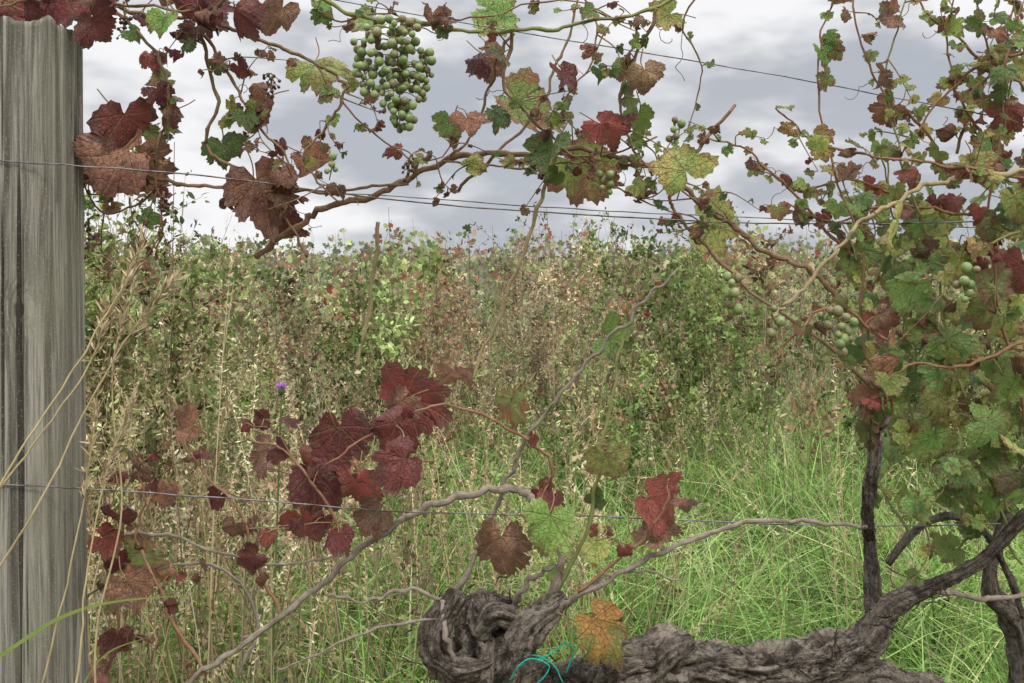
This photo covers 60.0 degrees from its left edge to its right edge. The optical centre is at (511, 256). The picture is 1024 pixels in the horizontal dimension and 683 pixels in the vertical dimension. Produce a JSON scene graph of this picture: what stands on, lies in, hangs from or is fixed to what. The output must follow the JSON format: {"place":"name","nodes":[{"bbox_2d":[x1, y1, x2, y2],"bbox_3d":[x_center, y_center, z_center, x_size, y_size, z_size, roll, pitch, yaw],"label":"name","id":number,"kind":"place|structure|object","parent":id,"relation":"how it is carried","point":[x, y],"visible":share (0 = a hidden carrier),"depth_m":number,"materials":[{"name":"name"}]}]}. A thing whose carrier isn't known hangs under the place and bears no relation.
{"place":"outdoors","nodes":[
{"label":"outdoors","id":0,"kind":"place"},
{"bbox_2d":[60,0,1023,256],"label":"sky","id":1,"kind":"structure","parent":0,"point":[779,37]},
{"bbox_2d":[85,220,1020,682],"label":"seeding grass","id":2,"kind":"structure","parent":0,"point":[241,576],"depth_m":2.44,"materials":[{"name":"beige plant"}]},
{"bbox_2d":[85,257,1021,681],"bbox_3d":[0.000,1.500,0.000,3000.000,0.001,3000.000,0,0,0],"label":"ground","id":3,"kind":"structure","parent":0,"point":[495,297],"depth_m":20.07,"materials":[{"name":"soil"}]},
{"bbox_2d":[0,15,88,682],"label":"wooden post","id":4,"kind":"object","parent":3,"relation":"on","point":[42,307],"visible":0.98,"depth_m":1.44,"materials":[{"name":"grey wood"}]},
{"bbox_2d":[0,160,973,224],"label":"trellis wire","id":5,"kind":"object","parent":4,"relation":"attached to","point":[445,204],"visible":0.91,"depth_m":1.60,"materials":[{"name":"grey metal"}]},
{"bbox_2d":[0,484,1005,526],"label":"trellis wire","id":6,"kind":"object","parent":4,"relation":"attached to","point":[430,512],"visible":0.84,"depth_m":1.55,"materials":[{"name":"grey metal"}]},
{"bbox_2d":[105,446,135,512],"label":"tendrils","id":7,"kind":"object","parent":6,"relation":"attached to","point":[130,478],"visible":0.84,"depth_m":1.46,"materials":[{"name":"brown plant"}]},
{"bbox_2d":[0,221,207,682],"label":"straw stalks","id":8,"kind":"object","parent":3,"relation":"on","point":[159,293],"visible":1,"depth_m":1.36,"materials":[{"name":"beige plant"}]},
{"bbox_2d":[84,184,214,420],"bbox_3d":[-2.681,0.517,5.398,1.832,1.967,1.411,0,0,0],"label":"bush","id":9,"kind":"object","parent":3,"relation":"on","point":[132,311],"visible":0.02,"depth_m":5.54,"materials":[{"name":"green plant"}]},
{"bbox_2d":[84,122,277,584],"bbox_3d":[-1.722,0.446,3.683,1.475,2.109,1.590,0,0,0],"label":"bush","id":10,"kind":"object","parent":3,"relation":"on","point":[108,267],"visible":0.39,"depth_m":3.64,"materials":[{"name":"green plant"}]},
{"bbox_2d":[140,274,324,494],"bbox_3d":[-1.558,0.797,4.960,1.059,1.408,0.967,0,0,0],"label":"bush","id":11,"kind":"object","parent":3,"relation":"on","point":[296,330],"visible":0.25,"depth_m":4.89,"materials":[{"name":"green plant"}]},
{"bbox_2d":[272,382,288,682],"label":"thistle flower","id":12,"kind":"object","parent":3,"relation":"on","point":[281,388],"visible":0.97,"depth_m":2.00,"materials":[{"name":"green plant"}]},
{"bbox_2d":[196,229,485,467],"bbox_3d":[-0.986,0.667,5.563,1.851,1.668,1.296,0,0,26],"label":"bush","id":13,"kind":"object","parent":3,"relation":"on","point":[381,333],"visible":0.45,"depth_m":5.22,"materials":[{"name":"green plant"}]},
{"bbox_2d":[345,253,609,477],"bbox_3d":[-0.206,0.738,5.285,1.578,1.526,0.984,0,0,0],"label":"bush","id":14,"kind":"object","parent":3,"relation":"on","point":[489,349],"visible":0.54,"depth_m":5.19,"materials":[{"name":"green plant"}]},
{"bbox_2d":[0,0,1023,682],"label":"grapevine","id":15,"kind":"object","parent":3,"relation":"on","point":[496,638],"visible":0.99,"depth_m":1.56,"materials":[{"name":"green plant"}]},
{"bbox_2d":[508,641,573,682],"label":"baling twine","id":16,"kind":"object","parent":15,"relation":"attached to","point":[531,659],"visible":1,"depth_m":1.50,"materials":[{"name":"teal plastic"}]},
{"bbox_2d":[150,183,974,228],"bbox_3d":[0.096,-0.088,1.660,3.640,0.114,0.004,0,0,0],"label":"trellis wire","id":17,"kind":"object","parent":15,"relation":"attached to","point":[584,209],"visible":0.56,"depth_m":1.66,"materials":[{"name":"grey metal"}]},
{"bbox_2d":[425,215,644,462],"bbox_3d":[0.102,0.614,6.103,1.520,1.775,1.445,0,0,0],"label":"bush","id":18,"kind":"object","parent":3,"relation":"on","point":[559,306],"visible":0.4,"depth_m":5.96,"materials":[{"name":"green plant"}]},
{"bbox_2d":[86,226,993,319],"bbox_3d":[-0.045,0.400,21.035,34.134,2.226,1.744,0,0,0],"label":"vineyard row","id":19,"kind":"object","parent":3,"relation":"on","point":[350,244],"visible":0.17,"depth_m":20.95,"materials":[{"name":"green plant"}]},
{"bbox_2d":[84,225,1022,341],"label":"vineyard row","id":20,"kind":"object","parent":3,"relation":"on","point":[322,264],"visible":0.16,"depth_m":15.48,"materials":[{"name":"green plant"}]},
{"bbox_2d":[85,205,1023,437],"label":"vineyard row","id":21,"kind":"object","parent":3,"relation":"on","point":[292,258],"visible":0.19,"depth_m":7.12,"materials":[{"name":"green plant"}]},
{"bbox_2d":[85,220,1023,389],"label":"vineyard row","id":22,"kind":"object","parent":3,"relation":"on","point":[560,243],"visible":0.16,"depth_m":9.77,"materials":[{"name":"green plant"}]},
{"bbox_2d":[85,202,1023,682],"bbox_3d":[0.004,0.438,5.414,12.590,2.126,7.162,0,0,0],"label":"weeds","id":23,"kind":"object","parent":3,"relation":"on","point":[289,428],"visible":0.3,"depth_m":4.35,"materials":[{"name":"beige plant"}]},
{"bbox_2d":[85,227,1023,363],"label":"vineyard row","id":24,"kind":"object","parent":3,"relation":"on","point":[388,245],"visible":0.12,"depth_m":12.37,"materials":[{"name":"green plant"}]},
{"bbox_2d":[87,234,1023,297],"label":"vineyard row","id":25,"kind":"object","parent":3,"relation":"on","point":[478,255],"visible":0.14,"depth_m":31.95,"materials":[{"name":"green plant"}]},
{"bbox_2d":[532,342,739,542],"bbox_3d":[0.505,0.986,4.718,1.206,1.030,0.835,0,0,-37],"label":"bush","id":26,"kind":"object","parent":3,"relation":"on","point":[635,449],"visible":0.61,"depth_m":4.57,"materials":[{"name":"green plant"}]},
{"bbox_2d":[546,219,846,478],"bbox_3d":[1.207,0.630,5.578,1.860,1.741,1.324,0,0,-25],"label":"bush","id":27,"kind":"object","parent":3,"relation":"on","point":[699,326],"visible":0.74,"depth_m":5.41,"materials":[{"name":"green plant"}]},
{"bbox_2d":[773,292,1023,514],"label":"bush","id":28,"kind":"object","parent":3,"relation":"on","point":[848,422],"visible":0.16,"depth_m":4.67,"materials":[{"name":"green plant"}]},
{"bbox_2d":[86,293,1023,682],"bbox_3d":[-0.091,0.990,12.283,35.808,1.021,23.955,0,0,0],"label":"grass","id":29,"kind":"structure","parent":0,"point":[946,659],"depth_m":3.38,"materials":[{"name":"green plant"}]},
{"bbox_2d":[334,0,987,115],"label":"trellis wire","id":30,"kind":"object","parent":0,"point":[677,58],"visible":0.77,"depth_m":1.60,"materials":[{"name":"grey metal"}]}
]}

